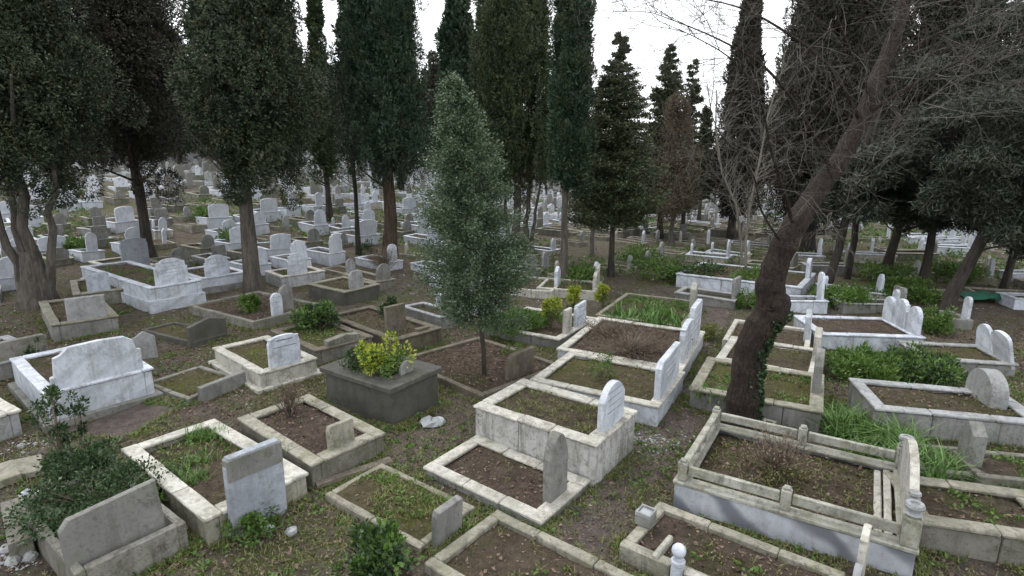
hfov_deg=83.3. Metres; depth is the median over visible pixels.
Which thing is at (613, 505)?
path
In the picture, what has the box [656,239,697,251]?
grave
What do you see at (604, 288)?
shrub
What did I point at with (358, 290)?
grave
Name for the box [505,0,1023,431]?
bare tree
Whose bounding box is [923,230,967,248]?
grave
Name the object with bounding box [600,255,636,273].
grave
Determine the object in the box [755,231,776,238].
grave
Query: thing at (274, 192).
grave
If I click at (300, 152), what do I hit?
background tree
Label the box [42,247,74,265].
grave
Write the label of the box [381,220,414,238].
grave
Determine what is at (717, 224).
grave
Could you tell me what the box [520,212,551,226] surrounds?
grave
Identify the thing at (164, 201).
grave
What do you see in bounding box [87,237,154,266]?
grave
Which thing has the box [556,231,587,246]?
grave
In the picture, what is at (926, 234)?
grave
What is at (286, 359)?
grave
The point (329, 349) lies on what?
grave
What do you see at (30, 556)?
stone
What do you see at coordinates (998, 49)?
background tree
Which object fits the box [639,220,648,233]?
grave
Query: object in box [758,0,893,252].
cypress tree
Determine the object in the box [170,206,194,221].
grave
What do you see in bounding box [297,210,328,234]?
grave
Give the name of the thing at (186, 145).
background tree
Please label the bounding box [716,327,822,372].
grave
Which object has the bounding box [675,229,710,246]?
grave
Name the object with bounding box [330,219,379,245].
grave
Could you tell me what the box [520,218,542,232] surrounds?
grave
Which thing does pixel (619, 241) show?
grave
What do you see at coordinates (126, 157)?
background tree
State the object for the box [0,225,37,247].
grave
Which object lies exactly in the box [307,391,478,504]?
path
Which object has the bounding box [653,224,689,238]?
grave
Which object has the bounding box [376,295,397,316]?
shrub
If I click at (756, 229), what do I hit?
grave
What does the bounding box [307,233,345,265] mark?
grave
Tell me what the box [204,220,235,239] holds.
grave
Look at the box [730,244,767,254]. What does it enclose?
grave
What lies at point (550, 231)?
grave
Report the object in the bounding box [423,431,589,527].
grave
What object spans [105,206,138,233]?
grave
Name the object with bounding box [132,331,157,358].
headstone
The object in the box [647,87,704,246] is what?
russet tree
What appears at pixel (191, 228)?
grave
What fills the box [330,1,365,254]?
cypress tree
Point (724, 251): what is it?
grave
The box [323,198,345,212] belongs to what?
grave
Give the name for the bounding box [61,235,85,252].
shrub
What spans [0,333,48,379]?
grave
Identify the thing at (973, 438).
grave
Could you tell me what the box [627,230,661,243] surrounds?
grave
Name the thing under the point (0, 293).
grave
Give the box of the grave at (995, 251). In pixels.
[985,243,1005,254]
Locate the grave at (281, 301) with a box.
[189,285,315,329]
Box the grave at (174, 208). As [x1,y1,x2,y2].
[162,196,188,211]
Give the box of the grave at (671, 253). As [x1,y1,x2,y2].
[642,248,685,258]
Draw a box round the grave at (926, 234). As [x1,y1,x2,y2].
[902,229,945,240]
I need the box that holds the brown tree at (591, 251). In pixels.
[588,86,600,256]
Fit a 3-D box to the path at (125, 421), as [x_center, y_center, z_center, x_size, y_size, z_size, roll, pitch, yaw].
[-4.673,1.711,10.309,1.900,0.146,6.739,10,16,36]
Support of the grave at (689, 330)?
on the ground at (976, 317)
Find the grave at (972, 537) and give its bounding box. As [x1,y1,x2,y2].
[885,471,1023,565]
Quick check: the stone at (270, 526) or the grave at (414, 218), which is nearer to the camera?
the stone at (270, 526)
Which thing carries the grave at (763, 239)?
on the ground at (976, 317)
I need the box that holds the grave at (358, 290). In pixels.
[307,270,380,305]
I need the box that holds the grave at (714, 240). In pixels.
[688,236,729,243]
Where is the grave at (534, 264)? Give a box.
[502,254,540,276]
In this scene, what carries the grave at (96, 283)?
on the ground at (976, 317)
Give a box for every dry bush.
[265,375,317,421]
[358,244,420,270]
[564,323,715,369]
[571,312,655,344]
[722,419,834,486]
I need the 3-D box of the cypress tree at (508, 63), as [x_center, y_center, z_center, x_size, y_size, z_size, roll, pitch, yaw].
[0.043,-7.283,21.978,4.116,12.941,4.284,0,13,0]
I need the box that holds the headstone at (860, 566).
[852,523,871,575]
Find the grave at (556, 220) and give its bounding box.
[552,214,578,226]
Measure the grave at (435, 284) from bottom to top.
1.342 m
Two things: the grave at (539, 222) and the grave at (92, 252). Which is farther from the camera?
the grave at (539, 222)
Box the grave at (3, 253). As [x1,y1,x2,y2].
[1,247,17,257]
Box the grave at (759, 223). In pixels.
[749,218,778,225]
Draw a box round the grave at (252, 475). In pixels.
[121,419,308,545]
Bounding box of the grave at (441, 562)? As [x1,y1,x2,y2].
[424,509,633,575]
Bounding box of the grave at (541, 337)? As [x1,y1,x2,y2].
[485,300,596,348]
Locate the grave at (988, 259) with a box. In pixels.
[977,255,1023,274]
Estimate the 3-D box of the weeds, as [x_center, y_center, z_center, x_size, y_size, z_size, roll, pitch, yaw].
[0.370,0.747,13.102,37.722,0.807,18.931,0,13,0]
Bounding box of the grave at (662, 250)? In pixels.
[622,242,666,260]
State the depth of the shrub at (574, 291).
14.63 m
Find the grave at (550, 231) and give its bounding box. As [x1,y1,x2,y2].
[536,227,569,236]
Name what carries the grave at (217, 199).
on the ground at (976, 317)
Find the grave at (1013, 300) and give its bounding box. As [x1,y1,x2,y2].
[995,292,1023,309]
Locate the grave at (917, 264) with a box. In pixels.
[860,260,920,279]
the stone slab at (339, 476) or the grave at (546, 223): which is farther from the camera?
the grave at (546, 223)
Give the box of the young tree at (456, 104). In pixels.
[403,66,550,375]
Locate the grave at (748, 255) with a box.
[747,251,750,260]
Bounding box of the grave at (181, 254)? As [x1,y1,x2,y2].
[150,248,194,267]
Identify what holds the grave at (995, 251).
on the ground at (976, 317)
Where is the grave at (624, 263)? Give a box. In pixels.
[606,251,650,267]
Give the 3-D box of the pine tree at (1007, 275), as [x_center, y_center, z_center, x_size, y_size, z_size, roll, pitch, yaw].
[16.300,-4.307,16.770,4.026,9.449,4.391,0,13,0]
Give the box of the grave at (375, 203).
[361,191,381,208]
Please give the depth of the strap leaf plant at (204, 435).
7.91 m
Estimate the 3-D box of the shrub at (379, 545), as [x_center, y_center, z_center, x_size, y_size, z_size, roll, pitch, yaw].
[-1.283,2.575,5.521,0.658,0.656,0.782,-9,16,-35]
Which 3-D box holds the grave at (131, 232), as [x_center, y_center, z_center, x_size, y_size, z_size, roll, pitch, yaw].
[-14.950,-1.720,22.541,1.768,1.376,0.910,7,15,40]
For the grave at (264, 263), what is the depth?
19.54 m
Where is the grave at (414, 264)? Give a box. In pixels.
[410,258,445,275]
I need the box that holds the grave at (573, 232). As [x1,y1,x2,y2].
[569,230,580,235]
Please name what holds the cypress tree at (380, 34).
on the ground at (976, 317)
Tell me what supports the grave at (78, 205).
on the ground at (976, 317)
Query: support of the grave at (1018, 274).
on the ground at (976, 317)
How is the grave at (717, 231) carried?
on the ground at (976, 317)
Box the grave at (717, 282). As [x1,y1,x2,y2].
[676,258,815,294]
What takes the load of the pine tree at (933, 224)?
on the ground at (976, 317)
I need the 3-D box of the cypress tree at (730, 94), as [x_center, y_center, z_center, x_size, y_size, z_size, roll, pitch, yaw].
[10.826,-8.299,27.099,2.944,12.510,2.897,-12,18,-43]
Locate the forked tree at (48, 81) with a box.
[0,0,149,310]
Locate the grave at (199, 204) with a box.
[186,202,208,207]
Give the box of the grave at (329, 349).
[270,321,372,365]
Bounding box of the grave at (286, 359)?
[208,333,324,393]
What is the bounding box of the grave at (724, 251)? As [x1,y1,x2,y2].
[705,240,751,260]
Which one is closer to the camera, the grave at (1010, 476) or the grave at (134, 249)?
the grave at (1010, 476)
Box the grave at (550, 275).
[547,261,603,281]
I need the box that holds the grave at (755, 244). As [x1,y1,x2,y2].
[731,234,770,248]
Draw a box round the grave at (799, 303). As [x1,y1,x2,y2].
[755,272,828,313]
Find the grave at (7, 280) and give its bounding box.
[0,257,15,291]
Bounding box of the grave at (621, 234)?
[595,227,629,237]
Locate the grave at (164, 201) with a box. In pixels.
[159,190,185,202]
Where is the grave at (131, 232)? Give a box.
[109,227,139,254]
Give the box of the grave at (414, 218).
[404,202,430,220]
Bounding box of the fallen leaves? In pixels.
[0,231,1023,575]
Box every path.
[17,359,339,462]
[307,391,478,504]
[551,306,728,557]
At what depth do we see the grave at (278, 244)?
22.05 m
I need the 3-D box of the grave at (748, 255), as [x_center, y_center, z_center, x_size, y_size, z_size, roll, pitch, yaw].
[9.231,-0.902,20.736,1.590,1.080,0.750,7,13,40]
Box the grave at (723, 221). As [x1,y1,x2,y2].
[713,214,739,223]
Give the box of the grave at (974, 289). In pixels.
[962,287,1023,299]
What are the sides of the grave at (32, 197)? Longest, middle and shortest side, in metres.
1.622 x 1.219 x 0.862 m
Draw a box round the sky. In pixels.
[161,0,1022,144]
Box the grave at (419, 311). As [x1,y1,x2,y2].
[405,294,460,329]
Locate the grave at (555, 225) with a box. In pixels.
[543,212,560,227]
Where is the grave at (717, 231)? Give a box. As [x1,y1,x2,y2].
[709,221,745,237]
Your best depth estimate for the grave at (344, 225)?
26.55 m
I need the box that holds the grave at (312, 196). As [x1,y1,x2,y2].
[306,184,332,202]
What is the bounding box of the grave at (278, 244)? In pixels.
[257,234,290,259]
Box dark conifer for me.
[878,0,1002,269]
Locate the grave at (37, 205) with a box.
[30,199,44,215]
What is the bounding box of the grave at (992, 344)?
[897,324,1018,376]
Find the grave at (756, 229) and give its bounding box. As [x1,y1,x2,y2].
[725,226,761,231]
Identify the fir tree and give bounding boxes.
[557,31,672,277]
[622,43,705,238]
[679,58,711,230]
[696,104,715,220]
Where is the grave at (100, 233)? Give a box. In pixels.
[76,225,113,247]
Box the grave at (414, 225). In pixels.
[400,211,428,234]
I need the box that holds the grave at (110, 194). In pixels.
[106,192,128,196]
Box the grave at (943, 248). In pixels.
[924,231,976,256]
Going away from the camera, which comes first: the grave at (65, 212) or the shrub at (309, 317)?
the shrub at (309, 317)
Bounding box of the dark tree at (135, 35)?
[43,0,196,257]
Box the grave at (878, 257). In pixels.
[841,242,896,262]
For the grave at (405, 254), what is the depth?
22.52 m
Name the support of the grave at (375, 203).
on the ground at (976, 317)
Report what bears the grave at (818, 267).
on the ground at (976, 317)
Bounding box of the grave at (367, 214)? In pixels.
[350,209,377,230]
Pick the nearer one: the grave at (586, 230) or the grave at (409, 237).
the grave at (409, 237)
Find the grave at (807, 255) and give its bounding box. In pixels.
[796,238,825,260]
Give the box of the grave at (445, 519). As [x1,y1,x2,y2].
[325,463,474,552]
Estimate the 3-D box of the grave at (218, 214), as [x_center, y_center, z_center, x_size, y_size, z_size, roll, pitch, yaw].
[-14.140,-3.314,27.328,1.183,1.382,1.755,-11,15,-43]
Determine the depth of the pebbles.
8.22 m
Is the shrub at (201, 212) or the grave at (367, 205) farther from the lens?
the grave at (367, 205)
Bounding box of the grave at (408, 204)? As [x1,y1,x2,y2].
[382,197,418,216]
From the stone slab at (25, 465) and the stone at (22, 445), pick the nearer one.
the stone slab at (25, 465)
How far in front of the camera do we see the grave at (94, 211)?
26.78 m
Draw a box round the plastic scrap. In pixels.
[18,488,38,498]
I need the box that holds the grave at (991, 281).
[930,258,997,285]
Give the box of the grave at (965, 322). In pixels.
[882,289,973,329]
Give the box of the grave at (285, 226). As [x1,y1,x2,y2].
[269,216,293,231]
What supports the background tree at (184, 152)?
on the ground at (976, 317)
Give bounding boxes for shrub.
[0,453,174,548]
[22,337,40,354]
[26,383,70,451]
[33,434,122,487]
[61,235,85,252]
[61,390,89,447]
[187,206,230,219]
[214,226,230,241]
[215,502,278,549]
[236,292,261,313]
[288,298,344,329]
[337,347,366,370]
[346,517,414,575]
[350,329,416,378]
[358,237,377,255]
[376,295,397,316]
[482,304,544,339]
[501,340,522,354]
[541,296,562,327]
[562,261,603,282]
[565,285,581,312]
[588,351,616,379]
[593,283,610,308]
[614,241,668,268]
[625,254,698,283]
[666,255,728,281]
[700,322,721,340]
[724,262,788,293]
[732,287,755,309]
[755,459,811,488]
[805,282,879,310]
[824,340,906,385]
[853,260,917,282]
[866,274,943,305]
[875,340,967,386]
[921,304,958,336]
[930,259,993,283]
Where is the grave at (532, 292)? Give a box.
[503,265,560,299]
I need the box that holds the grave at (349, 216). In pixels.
[333,214,359,219]
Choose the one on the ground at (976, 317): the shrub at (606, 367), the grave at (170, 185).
the grave at (170, 185)
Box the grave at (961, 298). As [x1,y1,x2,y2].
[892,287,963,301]
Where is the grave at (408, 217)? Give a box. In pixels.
[397,213,412,226]
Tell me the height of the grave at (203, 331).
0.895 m
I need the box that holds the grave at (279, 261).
[269,240,311,268]
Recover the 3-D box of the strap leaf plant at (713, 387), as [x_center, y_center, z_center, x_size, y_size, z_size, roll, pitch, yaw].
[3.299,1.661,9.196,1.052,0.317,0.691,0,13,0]
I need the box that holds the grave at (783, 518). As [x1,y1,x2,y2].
[673,406,925,575]
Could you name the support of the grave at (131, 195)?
on the ground at (976, 317)
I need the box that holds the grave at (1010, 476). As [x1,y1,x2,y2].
[948,447,1023,488]
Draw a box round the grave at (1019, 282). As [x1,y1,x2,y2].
[1012,278,1023,287]
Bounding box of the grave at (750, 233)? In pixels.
[748,231,756,235]
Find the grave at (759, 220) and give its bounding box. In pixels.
[752,210,782,224]
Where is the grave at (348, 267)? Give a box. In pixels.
[321,259,357,275]
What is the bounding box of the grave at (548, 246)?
[536,240,560,250]
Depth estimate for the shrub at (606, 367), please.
9.61 m
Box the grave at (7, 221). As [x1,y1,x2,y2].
[1,213,10,226]
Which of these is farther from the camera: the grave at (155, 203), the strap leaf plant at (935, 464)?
the grave at (155, 203)
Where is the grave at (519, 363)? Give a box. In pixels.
[408,336,553,400]
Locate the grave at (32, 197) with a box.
[30,190,45,207]
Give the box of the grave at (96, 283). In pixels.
[70,272,123,304]
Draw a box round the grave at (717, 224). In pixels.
[686,213,720,227]
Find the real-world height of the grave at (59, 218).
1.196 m
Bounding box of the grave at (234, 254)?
[226,248,241,259]
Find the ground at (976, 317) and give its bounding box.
[0,149,1023,575]
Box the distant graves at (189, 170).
[0,151,959,224]
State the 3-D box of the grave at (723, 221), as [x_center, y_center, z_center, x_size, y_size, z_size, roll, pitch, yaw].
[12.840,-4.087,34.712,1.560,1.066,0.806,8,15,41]
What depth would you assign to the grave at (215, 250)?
20.54 m
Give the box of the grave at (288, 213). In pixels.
[278,192,300,216]
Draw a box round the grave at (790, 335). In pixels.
[722,309,812,351]
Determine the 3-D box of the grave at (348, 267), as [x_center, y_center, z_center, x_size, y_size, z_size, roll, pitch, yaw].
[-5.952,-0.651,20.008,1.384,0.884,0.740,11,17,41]
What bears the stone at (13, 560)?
on the ground at (976, 317)
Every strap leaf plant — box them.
[124,440,220,502]
[174,420,234,447]
[605,295,687,327]
[685,379,727,403]
[805,398,975,472]
[823,400,898,443]
[825,347,966,385]
[843,430,1003,485]
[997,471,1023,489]
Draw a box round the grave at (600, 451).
[473,378,637,486]
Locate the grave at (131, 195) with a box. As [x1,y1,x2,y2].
[128,182,154,199]
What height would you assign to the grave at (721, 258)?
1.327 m
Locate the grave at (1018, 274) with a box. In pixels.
[999,270,1023,281]
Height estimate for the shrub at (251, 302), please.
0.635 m
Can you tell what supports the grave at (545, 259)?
on the ground at (976, 317)
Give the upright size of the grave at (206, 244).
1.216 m
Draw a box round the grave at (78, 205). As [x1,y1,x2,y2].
[53,191,81,211]
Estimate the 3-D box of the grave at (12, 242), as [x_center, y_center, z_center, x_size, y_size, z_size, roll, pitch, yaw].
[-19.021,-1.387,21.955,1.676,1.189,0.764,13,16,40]
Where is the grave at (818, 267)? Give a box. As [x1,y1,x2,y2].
[800,249,853,275]
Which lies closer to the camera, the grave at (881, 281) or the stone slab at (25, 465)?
the stone slab at (25, 465)
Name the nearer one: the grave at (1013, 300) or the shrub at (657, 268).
the grave at (1013, 300)
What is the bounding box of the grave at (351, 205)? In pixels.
[343,193,363,210]
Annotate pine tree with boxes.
[801,81,945,283]
[842,82,923,279]
[865,0,1019,286]
[910,0,1023,310]
[979,158,1023,288]
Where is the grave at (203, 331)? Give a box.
[141,317,226,347]
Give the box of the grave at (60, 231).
[37,224,68,238]
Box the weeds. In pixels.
[0,253,1023,575]
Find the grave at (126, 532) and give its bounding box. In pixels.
[14,465,188,575]
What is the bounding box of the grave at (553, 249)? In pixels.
[528,238,559,255]
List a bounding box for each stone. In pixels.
[0,496,35,557]
[0,543,8,554]
[4,555,22,567]
[17,443,25,448]
[22,550,38,562]
[263,524,274,532]
[284,526,296,536]
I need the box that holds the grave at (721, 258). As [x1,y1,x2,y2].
[685,240,732,263]
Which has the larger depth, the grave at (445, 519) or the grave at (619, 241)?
the grave at (619, 241)
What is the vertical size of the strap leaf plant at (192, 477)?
0.390 m
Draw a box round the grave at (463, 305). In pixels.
[434,275,501,316]
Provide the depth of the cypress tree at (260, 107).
15.50 m
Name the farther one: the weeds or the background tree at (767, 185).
the background tree at (767, 185)
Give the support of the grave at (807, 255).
on the ground at (976, 317)
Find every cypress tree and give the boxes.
[158,0,331,292]
[303,0,339,220]
[316,0,436,258]
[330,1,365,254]
[426,0,475,206]
[458,0,555,254]
[544,0,598,278]
[706,0,774,238]
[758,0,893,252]
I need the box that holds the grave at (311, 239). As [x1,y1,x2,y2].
[291,228,323,247]
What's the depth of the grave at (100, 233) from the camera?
23.34 m
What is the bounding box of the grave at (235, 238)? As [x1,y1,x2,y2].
[214,227,257,254]
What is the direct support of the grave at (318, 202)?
on the ground at (976, 317)
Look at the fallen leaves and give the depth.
8.11 m
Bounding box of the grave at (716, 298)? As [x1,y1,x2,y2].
[674,276,741,309]
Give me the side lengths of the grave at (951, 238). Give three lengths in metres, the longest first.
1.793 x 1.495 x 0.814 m
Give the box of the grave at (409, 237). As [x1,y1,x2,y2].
[403,226,440,245]
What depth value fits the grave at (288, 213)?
29.47 m
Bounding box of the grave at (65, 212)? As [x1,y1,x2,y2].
[60,208,74,220]
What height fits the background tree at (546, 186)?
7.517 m
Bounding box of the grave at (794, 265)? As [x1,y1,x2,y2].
[743,253,800,272]
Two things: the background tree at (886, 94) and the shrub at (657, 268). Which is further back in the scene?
the background tree at (886, 94)
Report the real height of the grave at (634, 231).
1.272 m
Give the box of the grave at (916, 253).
[882,240,939,260]
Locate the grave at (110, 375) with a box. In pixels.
[7,336,163,432]
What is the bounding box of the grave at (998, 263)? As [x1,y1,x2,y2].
[956,250,1015,267]
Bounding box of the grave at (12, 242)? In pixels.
[0,238,15,257]
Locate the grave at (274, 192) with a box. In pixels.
[261,181,278,197]
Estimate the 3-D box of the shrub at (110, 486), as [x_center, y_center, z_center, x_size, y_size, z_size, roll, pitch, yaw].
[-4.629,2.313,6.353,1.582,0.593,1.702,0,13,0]
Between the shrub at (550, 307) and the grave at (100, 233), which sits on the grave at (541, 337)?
the shrub at (550, 307)
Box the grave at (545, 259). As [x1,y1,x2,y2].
[519,252,552,271]
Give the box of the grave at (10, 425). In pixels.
[0,398,22,441]
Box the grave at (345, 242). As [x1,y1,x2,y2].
[323,233,352,247]
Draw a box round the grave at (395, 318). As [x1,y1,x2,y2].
[337,303,441,353]
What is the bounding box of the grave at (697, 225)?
[688,218,715,230]
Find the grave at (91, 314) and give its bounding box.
[38,294,119,341]
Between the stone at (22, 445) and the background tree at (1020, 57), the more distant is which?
the background tree at (1020, 57)
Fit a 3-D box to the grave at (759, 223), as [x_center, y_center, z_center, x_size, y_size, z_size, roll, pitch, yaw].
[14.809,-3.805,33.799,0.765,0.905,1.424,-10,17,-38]
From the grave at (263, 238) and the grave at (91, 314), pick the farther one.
the grave at (263, 238)
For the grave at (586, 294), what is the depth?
16.58 m
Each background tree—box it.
[105,121,139,165]
[159,88,194,163]
[171,98,203,163]
[191,118,213,160]
[289,17,307,157]
[375,63,428,190]
[424,49,439,154]
[512,167,532,184]
[524,136,557,194]
[756,175,765,194]
[762,92,778,194]
[764,52,817,202]
[864,0,910,140]
[879,61,904,133]
[920,0,1012,183]
[981,49,1022,183]
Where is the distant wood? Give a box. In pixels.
[189,66,769,179]
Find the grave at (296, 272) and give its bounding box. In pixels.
[264,253,324,287]
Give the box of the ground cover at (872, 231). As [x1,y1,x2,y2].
[0,166,1023,276]
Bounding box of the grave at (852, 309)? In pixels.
[830,285,910,313]
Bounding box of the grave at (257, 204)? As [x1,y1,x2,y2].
[252,195,267,208]
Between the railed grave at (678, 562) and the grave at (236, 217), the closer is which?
the railed grave at (678, 562)
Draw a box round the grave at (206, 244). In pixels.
[179,234,214,255]
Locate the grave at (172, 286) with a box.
[80,258,206,313]
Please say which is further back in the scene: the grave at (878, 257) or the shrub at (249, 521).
the grave at (878, 257)
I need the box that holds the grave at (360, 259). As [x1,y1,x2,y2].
[354,244,403,270]
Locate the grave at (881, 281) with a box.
[816,274,885,298]
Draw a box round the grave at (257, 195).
[250,181,261,200]
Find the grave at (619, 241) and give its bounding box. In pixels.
[615,230,647,245]
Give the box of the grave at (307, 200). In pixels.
[286,197,311,203]
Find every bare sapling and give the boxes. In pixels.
[677,58,791,265]
[721,29,830,268]
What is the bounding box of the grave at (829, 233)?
[816,221,835,235]
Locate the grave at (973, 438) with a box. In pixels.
[898,421,987,482]
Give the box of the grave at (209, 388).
[153,365,245,402]
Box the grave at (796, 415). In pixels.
[689,348,824,432]
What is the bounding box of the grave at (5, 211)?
[0,201,10,220]
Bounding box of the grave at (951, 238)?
[907,224,959,243]
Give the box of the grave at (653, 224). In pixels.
[648,222,674,229]
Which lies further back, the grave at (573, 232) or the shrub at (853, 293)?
the grave at (573, 232)
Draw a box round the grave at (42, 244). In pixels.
[37,236,67,253]
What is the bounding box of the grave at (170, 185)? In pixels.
[153,182,173,195]
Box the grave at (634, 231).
[609,227,639,235]
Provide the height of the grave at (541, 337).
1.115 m
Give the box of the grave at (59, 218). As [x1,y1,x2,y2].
[41,213,71,232]
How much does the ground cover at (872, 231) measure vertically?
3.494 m
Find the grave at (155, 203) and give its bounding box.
[147,197,165,215]
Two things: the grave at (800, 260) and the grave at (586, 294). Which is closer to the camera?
the grave at (586, 294)
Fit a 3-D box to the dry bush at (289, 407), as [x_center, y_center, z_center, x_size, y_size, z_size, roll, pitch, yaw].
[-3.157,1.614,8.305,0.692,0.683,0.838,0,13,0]
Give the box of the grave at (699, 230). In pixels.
[673,226,703,232]
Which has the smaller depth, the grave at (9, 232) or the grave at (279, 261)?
the grave at (279, 261)
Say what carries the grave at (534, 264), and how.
on the ground at (976, 317)
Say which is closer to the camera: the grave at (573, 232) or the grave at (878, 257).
the grave at (878, 257)
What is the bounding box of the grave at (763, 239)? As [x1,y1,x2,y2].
[755,238,766,241]
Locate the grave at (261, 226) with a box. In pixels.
[236,212,269,234]
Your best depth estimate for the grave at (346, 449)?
7.65 m
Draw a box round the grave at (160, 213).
[149,209,172,226]
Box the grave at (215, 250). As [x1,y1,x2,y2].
[191,244,230,265]
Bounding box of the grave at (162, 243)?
[151,228,176,249]
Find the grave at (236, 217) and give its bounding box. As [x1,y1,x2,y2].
[230,214,239,222]
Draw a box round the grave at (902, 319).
[793,296,925,351]
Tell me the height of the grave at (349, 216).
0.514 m
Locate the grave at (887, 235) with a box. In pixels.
[850,224,890,242]
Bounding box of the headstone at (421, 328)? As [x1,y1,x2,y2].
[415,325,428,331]
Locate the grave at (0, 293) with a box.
[0,285,1,302]
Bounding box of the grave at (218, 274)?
[187,255,242,293]
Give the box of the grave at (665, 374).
[530,341,684,426]
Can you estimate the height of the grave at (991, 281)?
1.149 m
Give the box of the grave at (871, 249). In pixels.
[829,238,874,255]
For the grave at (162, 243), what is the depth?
23.24 m
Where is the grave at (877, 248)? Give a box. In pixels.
[873,236,924,251]
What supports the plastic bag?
on the path at (437, 442)
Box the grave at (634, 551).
[619,502,844,575]
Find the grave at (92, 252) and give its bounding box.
[68,232,104,262]
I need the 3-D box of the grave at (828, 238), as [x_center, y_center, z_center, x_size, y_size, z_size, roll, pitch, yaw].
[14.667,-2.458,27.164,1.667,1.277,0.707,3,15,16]
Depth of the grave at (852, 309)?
14.95 m
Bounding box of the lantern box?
[635,504,656,528]
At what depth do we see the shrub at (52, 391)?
7.65 m
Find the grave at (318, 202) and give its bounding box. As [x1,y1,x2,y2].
[297,192,325,211]
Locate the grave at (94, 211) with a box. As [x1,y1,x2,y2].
[79,207,105,225]
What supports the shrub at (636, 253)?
on the ground at (976, 317)
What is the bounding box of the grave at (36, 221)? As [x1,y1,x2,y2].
[28,205,43,226]
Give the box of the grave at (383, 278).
[342,264,395,290]
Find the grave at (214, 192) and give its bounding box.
[209,179,228,196]
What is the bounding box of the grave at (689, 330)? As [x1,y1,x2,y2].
[556,299,704,380]
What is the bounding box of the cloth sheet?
[960,290,1001,299]
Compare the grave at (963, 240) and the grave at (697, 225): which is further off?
the grave at (697, 225)
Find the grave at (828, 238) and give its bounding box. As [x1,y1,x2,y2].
[816,236,836,241]
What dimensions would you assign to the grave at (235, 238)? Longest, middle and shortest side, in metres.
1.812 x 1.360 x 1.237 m
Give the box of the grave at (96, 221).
[76,216,111,235]
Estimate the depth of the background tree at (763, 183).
49.97 m
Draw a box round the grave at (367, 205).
[346,202,370,218]
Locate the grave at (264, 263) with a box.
[229,247,271,275]
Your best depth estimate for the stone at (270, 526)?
6.27 m
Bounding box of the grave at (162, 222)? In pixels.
[151,217,172,238]
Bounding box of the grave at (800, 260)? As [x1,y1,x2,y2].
[798,259,829,267]
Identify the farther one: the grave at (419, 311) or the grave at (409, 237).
the grave at (409, 237)
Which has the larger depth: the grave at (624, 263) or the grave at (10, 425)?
the grave at (624, 263)
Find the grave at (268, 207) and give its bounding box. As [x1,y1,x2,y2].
[253,198,280,222]
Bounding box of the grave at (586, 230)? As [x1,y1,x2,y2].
[569,228,594,232]
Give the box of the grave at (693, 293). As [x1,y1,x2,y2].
[595,282,702,327]
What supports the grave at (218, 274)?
on the ground at (976, 317)
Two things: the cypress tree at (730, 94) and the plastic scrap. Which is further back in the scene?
the cypress tree at (730, 94)
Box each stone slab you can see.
[0,459,22,488]
[9,454,42,478]
[315,456,393,488]
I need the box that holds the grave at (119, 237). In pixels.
[108,235,124,241]
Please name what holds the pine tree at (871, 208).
on the ground at (976, 317)
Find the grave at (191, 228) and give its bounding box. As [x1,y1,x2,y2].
[173,223,206,233]
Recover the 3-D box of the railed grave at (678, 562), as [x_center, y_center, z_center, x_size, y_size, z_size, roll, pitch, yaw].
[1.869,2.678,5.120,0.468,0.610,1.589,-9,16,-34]
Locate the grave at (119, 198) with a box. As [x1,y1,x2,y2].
[104,190,129,205]
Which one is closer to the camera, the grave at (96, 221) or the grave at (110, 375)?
the grave at (110, 375)
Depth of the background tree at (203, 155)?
59.25 m
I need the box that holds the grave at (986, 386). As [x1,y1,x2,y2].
[847,368,1023,446]
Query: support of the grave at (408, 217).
on the ground at (976, 317)
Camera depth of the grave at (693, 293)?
14.51 m
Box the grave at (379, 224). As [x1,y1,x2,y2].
[377,220,383,228]
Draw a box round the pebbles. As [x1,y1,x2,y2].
[0,271,1021,575]
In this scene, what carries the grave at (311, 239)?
on the ground at (976, 317)
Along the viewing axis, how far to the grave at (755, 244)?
25.08 m
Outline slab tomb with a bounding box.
[319,349,442,423]
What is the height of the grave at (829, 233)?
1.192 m
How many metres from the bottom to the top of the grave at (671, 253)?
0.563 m
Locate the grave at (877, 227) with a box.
[864,225,893,229]
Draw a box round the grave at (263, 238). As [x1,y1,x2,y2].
[256,235,269,241]
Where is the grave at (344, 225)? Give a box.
[328,215,354,231]
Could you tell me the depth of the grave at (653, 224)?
32.69 m
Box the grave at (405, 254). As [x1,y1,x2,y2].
[399,240,436,260]
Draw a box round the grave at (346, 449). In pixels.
[237,394,385,488]
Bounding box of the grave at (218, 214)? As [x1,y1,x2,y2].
[195,204,232,228]
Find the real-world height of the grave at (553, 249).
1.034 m
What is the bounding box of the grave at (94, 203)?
[78,191,102,209]
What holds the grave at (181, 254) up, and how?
on the ground at (976, 317)
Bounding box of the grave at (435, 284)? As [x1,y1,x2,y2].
[429,261,480,290]
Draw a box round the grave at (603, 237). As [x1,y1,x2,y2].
[577,233,609,240]
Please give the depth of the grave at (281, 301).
14.30 m
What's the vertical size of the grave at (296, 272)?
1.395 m
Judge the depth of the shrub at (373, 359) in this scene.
8.94 m
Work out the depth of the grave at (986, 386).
8.43 m
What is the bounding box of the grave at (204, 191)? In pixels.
[186,185,212,200]
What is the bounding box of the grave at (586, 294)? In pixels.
[536,263,601,300]
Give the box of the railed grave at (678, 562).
[652,535,705,575]
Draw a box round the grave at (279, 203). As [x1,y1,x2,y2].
[277,201,287,206]
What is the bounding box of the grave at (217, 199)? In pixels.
[211,191,234,204]
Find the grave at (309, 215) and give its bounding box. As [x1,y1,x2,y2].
[288,210,313,225]
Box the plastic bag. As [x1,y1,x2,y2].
[419,415,445,427]
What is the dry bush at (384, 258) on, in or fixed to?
on the ground at (976, 317)

